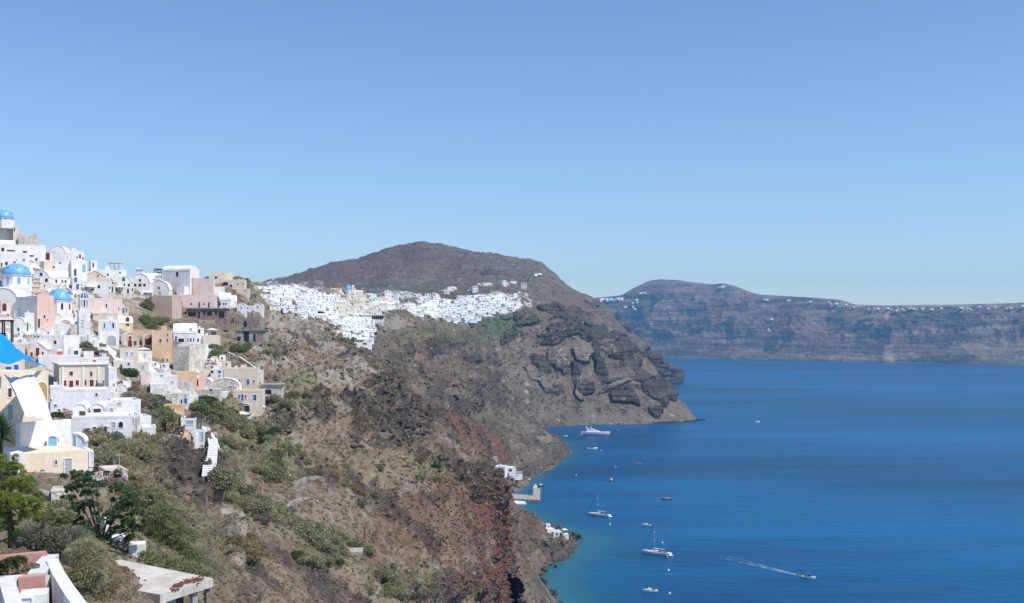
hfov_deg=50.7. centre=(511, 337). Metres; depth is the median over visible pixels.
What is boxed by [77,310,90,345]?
bell tower
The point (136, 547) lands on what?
house
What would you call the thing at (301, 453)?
shrub
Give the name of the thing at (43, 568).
garden wall
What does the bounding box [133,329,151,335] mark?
house
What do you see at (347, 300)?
village house
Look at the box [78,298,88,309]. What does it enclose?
belfry
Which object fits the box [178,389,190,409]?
house
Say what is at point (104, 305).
house
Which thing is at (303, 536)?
shrub
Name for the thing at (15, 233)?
house
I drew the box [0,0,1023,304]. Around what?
sky
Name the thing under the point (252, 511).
shrub
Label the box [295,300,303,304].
village house
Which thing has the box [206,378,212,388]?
house
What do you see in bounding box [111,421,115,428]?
window
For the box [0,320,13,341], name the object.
pergola
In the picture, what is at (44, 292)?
house
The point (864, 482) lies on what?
sea water
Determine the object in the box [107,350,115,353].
house
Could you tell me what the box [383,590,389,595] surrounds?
shrub
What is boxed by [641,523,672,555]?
sailing boat
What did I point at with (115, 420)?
house
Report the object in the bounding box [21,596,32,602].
window
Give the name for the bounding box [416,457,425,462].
shrub
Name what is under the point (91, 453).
door
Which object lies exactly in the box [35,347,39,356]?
door
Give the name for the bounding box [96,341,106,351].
house
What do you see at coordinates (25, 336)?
garden wall
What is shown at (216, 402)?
shrub
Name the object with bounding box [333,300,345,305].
village house
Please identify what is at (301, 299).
village house
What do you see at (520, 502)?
concrete quay
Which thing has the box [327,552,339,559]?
shrub
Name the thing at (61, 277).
house
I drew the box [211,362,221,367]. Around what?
house
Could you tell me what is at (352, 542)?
shrub
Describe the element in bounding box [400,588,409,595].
shrub
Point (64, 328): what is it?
house
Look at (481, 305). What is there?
village house
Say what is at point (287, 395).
shrub
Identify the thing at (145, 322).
shrub
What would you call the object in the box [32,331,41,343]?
bell gable
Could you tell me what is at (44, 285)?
house
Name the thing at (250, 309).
house
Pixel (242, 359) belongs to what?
garden wall
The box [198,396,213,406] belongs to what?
shrub
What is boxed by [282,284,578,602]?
slopes
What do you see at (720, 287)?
distant town
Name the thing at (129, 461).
bush
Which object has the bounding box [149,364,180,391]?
stair path
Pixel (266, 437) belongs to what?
shrub
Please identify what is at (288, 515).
shrub
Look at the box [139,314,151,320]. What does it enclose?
shrub
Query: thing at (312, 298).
village house
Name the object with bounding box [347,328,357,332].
village house
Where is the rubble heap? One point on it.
(180, 584)
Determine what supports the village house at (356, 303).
on the slopes
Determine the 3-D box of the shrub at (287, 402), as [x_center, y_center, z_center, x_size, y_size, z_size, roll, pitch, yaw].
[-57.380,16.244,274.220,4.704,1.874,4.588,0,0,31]
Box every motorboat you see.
[642,587,658,591]
[801,574,815,578]
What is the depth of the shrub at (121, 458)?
132.72 m
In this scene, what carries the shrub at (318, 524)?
on the hillside
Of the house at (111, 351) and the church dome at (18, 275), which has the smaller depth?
the house at (111, 351)
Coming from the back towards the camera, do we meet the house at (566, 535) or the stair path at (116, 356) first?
the house at (566, 535)
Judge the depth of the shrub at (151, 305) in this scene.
345.81 m
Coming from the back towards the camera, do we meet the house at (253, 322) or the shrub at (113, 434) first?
the house at (253, 322)
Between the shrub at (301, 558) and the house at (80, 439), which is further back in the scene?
the shrub at (301, 558)
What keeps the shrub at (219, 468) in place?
on the hillside
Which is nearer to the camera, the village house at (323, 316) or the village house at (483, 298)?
the village house at (323, 316)
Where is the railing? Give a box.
[90,470,107,486]
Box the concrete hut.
[115,559,212,602]
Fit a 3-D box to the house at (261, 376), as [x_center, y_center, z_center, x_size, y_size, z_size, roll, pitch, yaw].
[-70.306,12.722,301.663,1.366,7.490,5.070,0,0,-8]
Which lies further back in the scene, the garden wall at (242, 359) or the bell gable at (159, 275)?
the bell gable at (159, 275)
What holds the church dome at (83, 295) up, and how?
on the belfry
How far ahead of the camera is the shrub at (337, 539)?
177.31 m
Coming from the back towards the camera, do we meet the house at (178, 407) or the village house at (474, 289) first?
the village house at (474, 289)
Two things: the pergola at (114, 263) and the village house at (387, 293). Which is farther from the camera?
the village house at (387, 293)
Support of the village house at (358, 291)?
on the slopes
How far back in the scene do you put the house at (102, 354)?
269.34 m
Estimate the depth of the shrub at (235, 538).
113.88 m
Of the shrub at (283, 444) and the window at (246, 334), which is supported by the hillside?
the shrub at (283, 444)
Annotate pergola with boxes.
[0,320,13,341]
[107,262,123,269]
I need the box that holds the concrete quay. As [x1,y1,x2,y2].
[514,500,525,504]
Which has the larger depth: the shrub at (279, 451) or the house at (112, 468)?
the shrub at (279, 451)
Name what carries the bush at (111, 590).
on the hillside
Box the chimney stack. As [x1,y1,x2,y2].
[57,349,61,354]
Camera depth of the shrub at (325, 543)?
163.22 m
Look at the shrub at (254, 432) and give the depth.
236.22 m
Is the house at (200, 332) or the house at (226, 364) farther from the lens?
the house at (200, 332)
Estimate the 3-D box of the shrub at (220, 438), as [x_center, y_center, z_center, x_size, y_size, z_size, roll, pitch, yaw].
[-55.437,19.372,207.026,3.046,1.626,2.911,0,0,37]
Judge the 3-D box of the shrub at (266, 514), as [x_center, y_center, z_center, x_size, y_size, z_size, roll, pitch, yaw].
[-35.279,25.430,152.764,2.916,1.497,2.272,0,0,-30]
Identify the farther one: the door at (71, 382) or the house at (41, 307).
the house at (41, 307)
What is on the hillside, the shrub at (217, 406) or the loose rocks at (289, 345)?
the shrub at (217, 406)
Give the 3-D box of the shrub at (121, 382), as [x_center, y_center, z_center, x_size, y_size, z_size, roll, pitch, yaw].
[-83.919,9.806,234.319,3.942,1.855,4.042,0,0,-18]
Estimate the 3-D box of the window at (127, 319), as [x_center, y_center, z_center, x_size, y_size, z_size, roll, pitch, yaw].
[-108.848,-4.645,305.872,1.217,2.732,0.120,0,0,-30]
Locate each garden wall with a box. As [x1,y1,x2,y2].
[0,575,49,602]
[0,576,22,602]
[6,334,31,337]
[27,366,45,369]
[27,554,58,574]
[33,488,50,501]
[39,284,73,291]
[46,559,86,602]
[95,294,148,298]
[161,434,189,442]
[178,344,207,361]
[197,319,233,323]
[204,331,234,336]
[227,352,254,366]
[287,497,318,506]
[291,476,320,486]
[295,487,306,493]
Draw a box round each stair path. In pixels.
[97,335,123,363]
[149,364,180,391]
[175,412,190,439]
[202,434,217,476]
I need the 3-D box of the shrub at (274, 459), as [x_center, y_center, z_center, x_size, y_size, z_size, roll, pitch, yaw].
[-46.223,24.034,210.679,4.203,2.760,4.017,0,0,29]
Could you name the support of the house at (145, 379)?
on the hillside
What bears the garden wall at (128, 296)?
on the hillside
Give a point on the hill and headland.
(613, 377)
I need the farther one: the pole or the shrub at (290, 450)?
the shrub at (290, 450)
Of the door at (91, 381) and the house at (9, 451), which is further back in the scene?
the door at (91, 381)
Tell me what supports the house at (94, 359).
on the hillside
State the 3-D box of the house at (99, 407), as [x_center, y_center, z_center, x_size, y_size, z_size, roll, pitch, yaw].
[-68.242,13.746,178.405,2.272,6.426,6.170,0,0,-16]
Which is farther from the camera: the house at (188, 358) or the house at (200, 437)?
the house at (188, 358)
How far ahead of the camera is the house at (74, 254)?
359.41 m
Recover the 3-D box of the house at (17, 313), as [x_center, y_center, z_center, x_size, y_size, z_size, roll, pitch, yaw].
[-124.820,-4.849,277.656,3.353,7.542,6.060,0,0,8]
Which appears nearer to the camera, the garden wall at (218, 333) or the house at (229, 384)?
the house at (229, 384)
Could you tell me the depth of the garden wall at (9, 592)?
43.39 m
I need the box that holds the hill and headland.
[253,241,695,426]
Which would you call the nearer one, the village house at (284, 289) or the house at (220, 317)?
the house at (220, 317)
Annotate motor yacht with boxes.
[581,426,609,434]
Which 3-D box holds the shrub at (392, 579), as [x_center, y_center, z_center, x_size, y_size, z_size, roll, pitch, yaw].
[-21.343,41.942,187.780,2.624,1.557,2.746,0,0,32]
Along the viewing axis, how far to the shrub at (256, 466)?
198.51 m
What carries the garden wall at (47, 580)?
on the hillside
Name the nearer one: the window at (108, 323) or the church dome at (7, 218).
the window at (108, 323)
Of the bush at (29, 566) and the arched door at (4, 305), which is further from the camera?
the arched door at (4, 305)
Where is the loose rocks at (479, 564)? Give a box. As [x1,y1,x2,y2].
[420,472,522,602]
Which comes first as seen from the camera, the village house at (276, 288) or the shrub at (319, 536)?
the shrub at (319, 536)
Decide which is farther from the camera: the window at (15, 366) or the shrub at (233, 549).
the window at (15, 366)
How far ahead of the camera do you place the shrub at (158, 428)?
195.82 m
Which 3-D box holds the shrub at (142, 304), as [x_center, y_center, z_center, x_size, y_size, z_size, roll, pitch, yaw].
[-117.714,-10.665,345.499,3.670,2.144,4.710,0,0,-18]
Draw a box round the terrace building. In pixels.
[360,314,384,322]
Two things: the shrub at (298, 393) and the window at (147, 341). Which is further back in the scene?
the shrub at (298, 393)
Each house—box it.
[0,229,11,239]
[0,240,15,244]
[0,244,27,253]
[0,249,29,269]
[0,284,30,294]
[0,287,27,315]
[0,322,9,332]
[0,342,24,369]
[0,369,47,446]
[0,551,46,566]
[1,299,10,313]
[3,444,87,473]
[3,448,23,474]
[6,313,12,317]
[12,226,17,244]
[12,317,26,334]
[13,310,20,316]
[14,331,23,337]
[16,293,53,331]
[16,419,71,447]
[18,234,36,244]
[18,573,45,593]
[19,588,48,602]
[22,307,34,332]
[26,341,50,357]
[28,245,45,262]
[30,262,38,267]
[32,265,199,294]
[33,270,55,283]
[37,289,48,294]
[37,327,46,334]
[38,355,79,370]
[39,261,54,270]
[39,282,50,288]
[41,331,78,354]
[46,251,55,261]
[46,330,52,334]
[46,434,59,445]
[49,245,69,260]
[49,382,62,412]
[50,271,67,283]
[51,322,69,334]
[51,486,69,500]
[52,362,110,386]
[54,256,69,276]
[54,308,72,321]
[54,313,60,323]
[61,319,74,323]
[63,387,113,410]
[69,346,73,354]
[70,248,83,260]
[70,258,86,280]
[70,277,80,292]
[70,322,78,334]
[72,401,90,415]
[72,409,131,438]
[72,432,88,447]
[74,349,81,354]
[80,357,108,362]
[81,280,108,297]
[82,351,93,356]
[82,447,93,470]
[87,270,105,280]
[89,261,96,271]
[89,297,122,315]
[90,335,99,346]
[90,401,107,412]
[92,311,117,320]
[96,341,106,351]
[97,266,126,283]
[98,316,118,349]
[99,353,106,356]
[99,452,127,480]
[100,517,111,532]
[105,364,116,391]
[105,398,116,411]
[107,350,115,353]
[108,390,140,413]
[109,278,115,292]
[109,287,114,297]
[110,533,128,549]
[113,360,120,368]
[116,384,127,395]
[117,276,132,298]
[118,316,132,332]
[119,332,139,350]
[119,348,138,361]
[122,305,128,315]
[122,358,133,368]
[122,377,130,389]
[129,541,145,559]
[131,274,153,297]
[132,405,140,431]
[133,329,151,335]
[133,360,148,373]
[138,351,151,365]
[139,374,150,388]
[140,334,151,348]
[141,407,150,428]
[141,424,155,435]
[143,273,160,280]
[146,372,163,382]
[150,380,166,395]
[151,295,181,318]
[152,326,172,363]
[152,361,160,368]
[154,280,172,295]
[161,363,169,369]
[163,357,170,363]
[164,371,177,392]
[164,403,184,415]
[166,393,177,403]
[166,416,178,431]
[172,295,216,307]
[173,323,197,343]
[173,344,204,372]
[176,371,196,391]
[177,286,187,294]
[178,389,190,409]
[181,416,196,448]
[185,308,230,330]
[190,392,198,402]
[192,278,202,294]
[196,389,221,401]
[196,427,206,448]
[197,326,203,343]
[197,371,205,388]
[203,279,214,294]
[203,333,220,345]
[205,365,213,369]
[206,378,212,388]
[209,272,232,282]
[210,365,223,378]
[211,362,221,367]
[212,377,240,394]
[215,287,224,301]
[218,293,230,309]
[219,355,225,360]
[222,361,230,367]
[222,391,227,397]
[223,279,246,289]
[224,365,259,388]
[231,295,236,307]
[233,389,264,416]
[234,286,249,300]
[234,316,263,328]
[235,329,268,345]
[237,303,246,317]
[247,305,254,313]
[253,303,263,317]
[257,286,270,288]
[259,294,275,299]
[259,370,263,384]
[260,289,272,291]
[260,383,284,399]
[267,306,284,310]
[268,292,282,296]
[271,286,281,291]
[271,300,282,305]
[278,285,291,288]
[280,297,291,303]
[282,287,290,291]
[282,292,294,296]
[282,303,294,307]
[282,308,299,312]
[288,297,305,305]
[293,292,305,297]
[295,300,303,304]
[295,305,304,310]
[296,312,307,319]
[305,307,317,315]
[306,296,315,300]
[306,301,316,304]
[307,311,314,318]
[312,292,325,295]
[315,313,326,320]
[316,296,325,301]
[316,300,324,306]
[316,305,322,310]
[323,310,337,314]
[325,312,336,316]
[327,317,338,323]
[328,293,340,297]
[332,330,349,332]
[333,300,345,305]
[334,304,345,312]
[334,309,344,315]
[335,325,346,329]
[337,298,349,304]
[339,315,347,319]
[343,320,351,324]
[346,305,356,312]
[347,308,353,314]
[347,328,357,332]
[349,300,360,305]
[350,316,358,320]
[351,333,361,336]
[352,297,360,301]
[352,322,364,325]
[354,290,362,293]
[355,339,371,350]
[356,294,366,300]
[357,308,362,313]
[357,328,369,336]
[359,317,370,320]
[361,301,370,307]
[362,320,374,324]
[364,325,374,327]
[365,293,376,296]
[369,297,379,304]
[370,306,376,312]
[380,297,388,301]
[380,302,387,309]
[384,290,390,297]
[388,302,394,308]
[393,294,398,300]
[401,307,411,310]
[404,304,413,308]
[441,289,448,293]
[445,305,457,308]
[457,314,467,317]
[469,319,476,322]
[471,286,477,292]
[473,304,484,306]
[477,297,491,300]
[495,464,506,477]
[498,280,506,286]
[507,466,515,477]
[515,471,522,479]
[520,283,526,288]
[545,527,553,534]
[553,530,561,537]
[563,533,568,539]
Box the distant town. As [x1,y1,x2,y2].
[534,273,1023,332]
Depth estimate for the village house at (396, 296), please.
856.51 m
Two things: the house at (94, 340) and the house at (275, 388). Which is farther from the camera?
the house at (275, 388)
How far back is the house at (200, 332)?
326.65 m
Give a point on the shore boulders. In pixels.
(575, 536)
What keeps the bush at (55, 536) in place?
on the hillside
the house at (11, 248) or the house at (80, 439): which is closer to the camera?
the house at (80, 439)
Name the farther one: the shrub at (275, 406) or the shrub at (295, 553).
the shrub at (275, 406)
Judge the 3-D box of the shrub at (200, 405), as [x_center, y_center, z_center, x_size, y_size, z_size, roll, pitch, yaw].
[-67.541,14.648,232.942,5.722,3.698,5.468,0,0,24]
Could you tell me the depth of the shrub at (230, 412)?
250.54 m
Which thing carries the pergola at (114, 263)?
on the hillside
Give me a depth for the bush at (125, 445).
151.03 m
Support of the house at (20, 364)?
on the hillside
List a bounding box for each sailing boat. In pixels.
[587,492,611,516]
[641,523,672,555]
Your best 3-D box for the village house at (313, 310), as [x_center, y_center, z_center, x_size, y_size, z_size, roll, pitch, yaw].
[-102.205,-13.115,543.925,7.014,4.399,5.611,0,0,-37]
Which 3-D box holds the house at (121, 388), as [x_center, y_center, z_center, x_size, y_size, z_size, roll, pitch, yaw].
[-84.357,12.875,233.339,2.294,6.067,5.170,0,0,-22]
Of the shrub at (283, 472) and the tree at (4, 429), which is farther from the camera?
the shrub at (283, 472)
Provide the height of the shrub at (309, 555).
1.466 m
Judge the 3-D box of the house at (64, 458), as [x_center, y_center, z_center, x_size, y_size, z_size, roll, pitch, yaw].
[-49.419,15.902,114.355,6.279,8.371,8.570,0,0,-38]
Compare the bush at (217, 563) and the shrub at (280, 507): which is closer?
the bush at (217, 563)
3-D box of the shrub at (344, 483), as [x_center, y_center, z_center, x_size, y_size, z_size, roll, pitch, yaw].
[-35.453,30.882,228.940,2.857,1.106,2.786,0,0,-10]
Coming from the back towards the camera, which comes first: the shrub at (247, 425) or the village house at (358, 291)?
the village house at (358, 291)
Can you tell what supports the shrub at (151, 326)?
on the hillside
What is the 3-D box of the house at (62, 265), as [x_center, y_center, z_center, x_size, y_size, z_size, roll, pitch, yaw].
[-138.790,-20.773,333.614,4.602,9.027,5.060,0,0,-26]
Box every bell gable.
[31,276,40,295]
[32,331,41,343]
[135,267,142,274]
[155,274,162,280]
[351,285,354,296]
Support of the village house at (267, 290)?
on the slopes
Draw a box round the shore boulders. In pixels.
[511,418,705,602]
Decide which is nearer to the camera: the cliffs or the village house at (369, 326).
the village house at (369, 326)
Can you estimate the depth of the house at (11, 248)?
328.97 m
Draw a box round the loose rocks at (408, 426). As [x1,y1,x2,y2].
[156,376,493,602]
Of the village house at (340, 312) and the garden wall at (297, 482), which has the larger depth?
the village house at (340, 312)
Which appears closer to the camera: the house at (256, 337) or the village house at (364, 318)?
the house at (256, 337)
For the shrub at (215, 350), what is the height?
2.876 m
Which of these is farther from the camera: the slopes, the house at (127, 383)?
the slopes
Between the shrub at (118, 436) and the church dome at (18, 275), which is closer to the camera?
the shrub at (118, 436)
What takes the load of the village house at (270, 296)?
on the hillside
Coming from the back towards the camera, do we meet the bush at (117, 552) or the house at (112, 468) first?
the house at (112, 468)
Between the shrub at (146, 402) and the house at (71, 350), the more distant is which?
the house at (71, 350)
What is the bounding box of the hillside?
[0,260,516,602]
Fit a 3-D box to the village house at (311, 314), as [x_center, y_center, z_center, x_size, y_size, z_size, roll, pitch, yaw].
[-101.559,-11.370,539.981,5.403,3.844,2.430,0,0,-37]
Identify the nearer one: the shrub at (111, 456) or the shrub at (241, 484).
the shrub at (111, 456)
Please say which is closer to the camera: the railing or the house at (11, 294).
the railing
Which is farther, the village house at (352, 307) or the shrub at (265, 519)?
the village house at (352, 307)
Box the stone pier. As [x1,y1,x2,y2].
[512,484,539,501]
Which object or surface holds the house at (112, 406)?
on the hillside
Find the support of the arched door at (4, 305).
in the house at (5, 306)
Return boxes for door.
[2,303,6,311]
[6,403,13,420]
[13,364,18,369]
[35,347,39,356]
[37,318,40,328]
[64,457,72,473]
[69,380,73,386]
[72,434,76,446]
[82,264,85,271]
[89,379,93,386]
[89,451,93,466]
[134,418,137,429]
[200,432,203,439]
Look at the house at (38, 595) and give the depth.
42.63 m
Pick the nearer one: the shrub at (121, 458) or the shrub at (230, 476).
the shrub at (121, 458)
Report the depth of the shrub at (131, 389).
232.12 m
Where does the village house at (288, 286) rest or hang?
on the hillside
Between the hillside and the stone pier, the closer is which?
the hillside
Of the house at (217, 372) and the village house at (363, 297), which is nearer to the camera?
the house at (217, 372)
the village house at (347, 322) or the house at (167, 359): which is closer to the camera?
the house at (167, 359)
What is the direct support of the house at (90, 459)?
on the hillside
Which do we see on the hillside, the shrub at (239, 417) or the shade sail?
the shrub at (239, 417)
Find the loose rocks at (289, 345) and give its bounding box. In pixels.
[154,336,519,602]
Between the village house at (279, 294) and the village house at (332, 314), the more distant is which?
the village house at (332, 314)
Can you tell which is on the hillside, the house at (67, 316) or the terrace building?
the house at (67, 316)
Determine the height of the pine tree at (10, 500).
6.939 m
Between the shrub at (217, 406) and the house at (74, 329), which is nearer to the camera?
the shrub at (217, 406)
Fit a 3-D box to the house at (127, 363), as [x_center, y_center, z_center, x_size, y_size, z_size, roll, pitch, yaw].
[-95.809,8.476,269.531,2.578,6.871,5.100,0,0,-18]
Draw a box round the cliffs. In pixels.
[594,279,1023,364]
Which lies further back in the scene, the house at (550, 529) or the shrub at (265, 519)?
the house at (550, 529)
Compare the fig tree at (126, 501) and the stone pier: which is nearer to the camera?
the fig tree at (126, 501)
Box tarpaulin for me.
[0,333,45,366]
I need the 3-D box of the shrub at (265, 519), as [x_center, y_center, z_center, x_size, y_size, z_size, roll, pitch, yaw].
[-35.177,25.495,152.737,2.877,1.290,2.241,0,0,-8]
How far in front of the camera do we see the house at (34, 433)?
117.52 m
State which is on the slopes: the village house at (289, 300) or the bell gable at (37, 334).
the village house at (289, 300)
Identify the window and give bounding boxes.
[7,387,12,397]
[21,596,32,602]
[78,410,85,415]
[93,408,101,412]
[101,321,115,329]
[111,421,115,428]
[125,317,129,325]
[144,337,151,344]
[154,388,163,391]
[183,381,187,386]
[185,420,193,424]
[188,312,195,316]
[219,311,223,317]
[244,331,248,341]
[248,320,257,327]
[257,332,262,341]
[265,389,271,394]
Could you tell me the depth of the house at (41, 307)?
271.06 m
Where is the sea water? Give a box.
[512,357,1023,602]
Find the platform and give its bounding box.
[349,547,362,555]
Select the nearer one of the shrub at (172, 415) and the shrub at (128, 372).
the shrub at (172, 415)
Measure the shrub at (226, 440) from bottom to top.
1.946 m
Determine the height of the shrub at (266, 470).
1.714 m
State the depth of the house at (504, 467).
731.52 m
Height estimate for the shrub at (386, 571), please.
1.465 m
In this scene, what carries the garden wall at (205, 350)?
on the hillside
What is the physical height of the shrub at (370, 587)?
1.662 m
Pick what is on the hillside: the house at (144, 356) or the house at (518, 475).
the house at (144, 356)
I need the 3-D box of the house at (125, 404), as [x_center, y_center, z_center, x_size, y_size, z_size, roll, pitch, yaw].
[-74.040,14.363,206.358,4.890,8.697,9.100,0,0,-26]
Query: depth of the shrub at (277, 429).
242.43 m
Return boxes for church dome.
[0,209,14,228]
[0,258,32,294]
[49,283,72,312]
[79,292,88,297]
[345,283,351,299]
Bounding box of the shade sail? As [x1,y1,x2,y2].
[5,374,51,419]
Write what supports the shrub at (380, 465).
on the hillside
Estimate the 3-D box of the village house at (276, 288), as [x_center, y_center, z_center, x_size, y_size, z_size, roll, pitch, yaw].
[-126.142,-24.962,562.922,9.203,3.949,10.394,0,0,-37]
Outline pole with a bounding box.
[41,513,45,550]
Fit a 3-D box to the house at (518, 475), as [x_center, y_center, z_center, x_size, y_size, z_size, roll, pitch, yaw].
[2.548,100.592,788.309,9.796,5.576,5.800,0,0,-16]
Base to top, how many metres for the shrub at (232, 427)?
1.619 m
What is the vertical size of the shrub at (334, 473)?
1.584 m
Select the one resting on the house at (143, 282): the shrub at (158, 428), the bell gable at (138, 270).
the bell gable at (138, 270)
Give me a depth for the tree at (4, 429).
83.85 m
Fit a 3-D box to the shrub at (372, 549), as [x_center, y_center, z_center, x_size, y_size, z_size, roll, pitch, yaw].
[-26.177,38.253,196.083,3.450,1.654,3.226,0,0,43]
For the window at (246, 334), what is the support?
in the house at (256, 337)
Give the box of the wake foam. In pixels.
[729,559,800,575]
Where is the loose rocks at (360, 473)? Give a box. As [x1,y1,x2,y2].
[121,327,567,602]
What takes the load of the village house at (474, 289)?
on the hill and headland
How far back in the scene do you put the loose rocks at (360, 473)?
297.20 m
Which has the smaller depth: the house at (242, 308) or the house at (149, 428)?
the house at (149, 428)
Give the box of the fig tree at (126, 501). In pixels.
[49,468,155,546]
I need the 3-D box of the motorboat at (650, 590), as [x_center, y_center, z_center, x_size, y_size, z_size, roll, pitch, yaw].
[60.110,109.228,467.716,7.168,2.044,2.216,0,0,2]
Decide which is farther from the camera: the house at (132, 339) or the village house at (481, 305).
the village house at (481, 305)
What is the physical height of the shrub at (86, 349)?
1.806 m
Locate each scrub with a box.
[0,275,568,602]
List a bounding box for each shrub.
[79,341,92,347]
[80,347,93,350]
[88,434,110,445]
[93,452,116,467]
[93,459,113,469]
[94,451,116,466]
[98,431,124,436]
[99,342,106,346]
[100,439,119,447]
[107,434,125,439]
[114,454,124,465]
[117,379,133,385]
[120,368,139,376]
[120,391,138,396]
[127,387,137,392]
[136,391,152,397]
[137,450,157,459]
[139,302,149,307]
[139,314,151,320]
[139,397,163,408]
[140,398,152,406]
[142,319,150,324]
[144,302,154,308]
[144,410,162,417]
[145,323,158,329]
[147,394,165,400]
[149,405,171,411]
[151,408,168,414]
[151,419,161,425]
[151,425,161,432]
[158,412,183,423]
[162,317,171,321]
[189,397,212,412]
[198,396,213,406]
[201,411,220,423]
[204,468,239,484]
[205,411,224,419]
[206,396,218,401]
[206,480,228,488]
[207,465,229,479]
[208,344,221,348]
[209,347,223,355]
[211,404,227,412]
[211,408,229,418]
[212,401,221,405]
[218,416,237,426]
[218,435,227,442]
[219,483,236,493]
[221,451,231,457]
[222,436,236,445]
[222,491,239,500]
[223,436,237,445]
[224,406,237,415]
[226,424,238,430]
[226,534,250,545]
[226,546,242,552]
[230,343,241,349]
[230,413,247,422]
[230,481,246,491]
[232,468,242,476]
[233,497,241,505]
[238,429,256,435]
[238,429,256,437]
[238,484,256,497]
[239,419,254,429]
[239,496,261,509]
[242,540,257,546]
[244,507,263,516]
[245,548,262,561]
[246,493,264,500]
[246,501,272,515]
[246,532,258,540]
[249,545,266,555]
[250,463,267,470]
[251,492,272,501]
[253,423,268,431]
[253,512,272,522]
[255,466,271,473]
[256,514,273,522]
[259,459,274,467]
[260,430,276,437]
[261,434,272,440]
[262,470,284,481]
[262,499,273,506]
[263,349,273,354]
[265,393,281,401]
[268,427,282,433]
[268,455,284,467]
[270,402,278,409]
[270,465,282,469]
[270,510,280,521]
[271,468,289,479]
[272,449,284,455]
[272,503,285,511]
[273,500,287,507]
[273,514,286,524]
[278,398,294,405]
[279,398,294,407]
[279,442,289,447]
[279,510,294,522]
[283,444,296,450]
[284,393,292,398]
[285,447,295,454]
[287,505,296,512]
[287,518,313,526]
[290,549,304,559]
[293,521,311,533]
[294,554,306,562]
[295,390,302,396]
[295,443,302,448]
[295,521,315,530]
[298,449,307,457]
[299,399,312,405]
[301,389,312,396]
[301,533,316,540]
[301,551,320,562]
[303,458,312,463]
[305,531,326,545]
[312,401,319,407]
[313,556,326,566]
[314,470,325,474]
[314,522,322,528]
[314,539,333,549]
[315,525,324,533]
[319,531,333,537]
[323,555,334,564]
[324,528,346,536]
[324,546,338,553]
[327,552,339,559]
[329,470,342,477]
[330,535,344,544]
[334,542,345,547]
[334,558,345,565]
[339,547,350,554]
[340,477,350,481]
[340,481,351,486]
[341,462,350,468]
[345,540,358,546]
[351,485,362,491]
[356,539,366,548]
[357,497,368,504]
[363,543,376,553]
[363,583,377,592]
[369,489,380,497]
[375,463,384,468]
[375,569,383,575]
[380,582,393,593]
[381,569,391,576]
[382,576,397,583]
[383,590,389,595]
[390,587,401,595]
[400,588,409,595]
[415,474,425,479]
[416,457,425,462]
[430,463,441,467]
[432,475,442,480]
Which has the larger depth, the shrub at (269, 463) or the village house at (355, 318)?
the village house at (355, 318)
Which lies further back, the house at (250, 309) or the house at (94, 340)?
the house at (250, 309)
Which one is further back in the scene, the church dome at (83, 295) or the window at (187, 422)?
the church dome at (83, 295)
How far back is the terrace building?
686.98 m
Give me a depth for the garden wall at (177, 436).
186.25 m
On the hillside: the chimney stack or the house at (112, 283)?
the house at (112, 283)
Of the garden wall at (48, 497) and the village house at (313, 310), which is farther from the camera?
the village house at (313, 310)
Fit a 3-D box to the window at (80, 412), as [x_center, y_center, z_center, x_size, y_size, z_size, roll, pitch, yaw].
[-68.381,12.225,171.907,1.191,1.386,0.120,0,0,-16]
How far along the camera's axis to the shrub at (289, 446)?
225.19 m
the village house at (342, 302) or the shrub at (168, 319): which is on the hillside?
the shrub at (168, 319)
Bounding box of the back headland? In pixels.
[583,295,684,383]
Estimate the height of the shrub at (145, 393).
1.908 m
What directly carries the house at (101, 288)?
on the hillside
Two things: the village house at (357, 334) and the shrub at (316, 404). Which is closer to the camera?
the shrub at (316, 404)
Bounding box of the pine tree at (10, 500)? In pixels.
[0,453,54,549]
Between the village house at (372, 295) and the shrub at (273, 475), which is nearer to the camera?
the shrub at (273, 475)
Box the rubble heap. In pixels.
[169,575,203,591]
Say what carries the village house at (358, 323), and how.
on the slopes
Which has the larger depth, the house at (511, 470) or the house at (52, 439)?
the house at (511, 470)
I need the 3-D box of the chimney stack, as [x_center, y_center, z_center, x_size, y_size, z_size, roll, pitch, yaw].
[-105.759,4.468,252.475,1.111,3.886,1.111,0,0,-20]
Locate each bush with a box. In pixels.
[0,520,31,533]
[0,554,27,575]
[15,523,95,557]
[20,561,39,572]
[30,506,77,530]
[50,411,63,419]
[51,498,84,539]
[60,535,113,602]
[93,436,149,457]
[100,578,120,601]
[106,545,124,555]
[111,451,143,470]
[123,473,179,510]
[133,431,170,446]
[136,550,217,579]
[139,500,208,565]
[180,508,206,524]
[196,544,233,582]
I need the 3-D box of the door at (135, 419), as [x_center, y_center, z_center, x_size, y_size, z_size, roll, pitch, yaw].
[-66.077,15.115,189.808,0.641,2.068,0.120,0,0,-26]

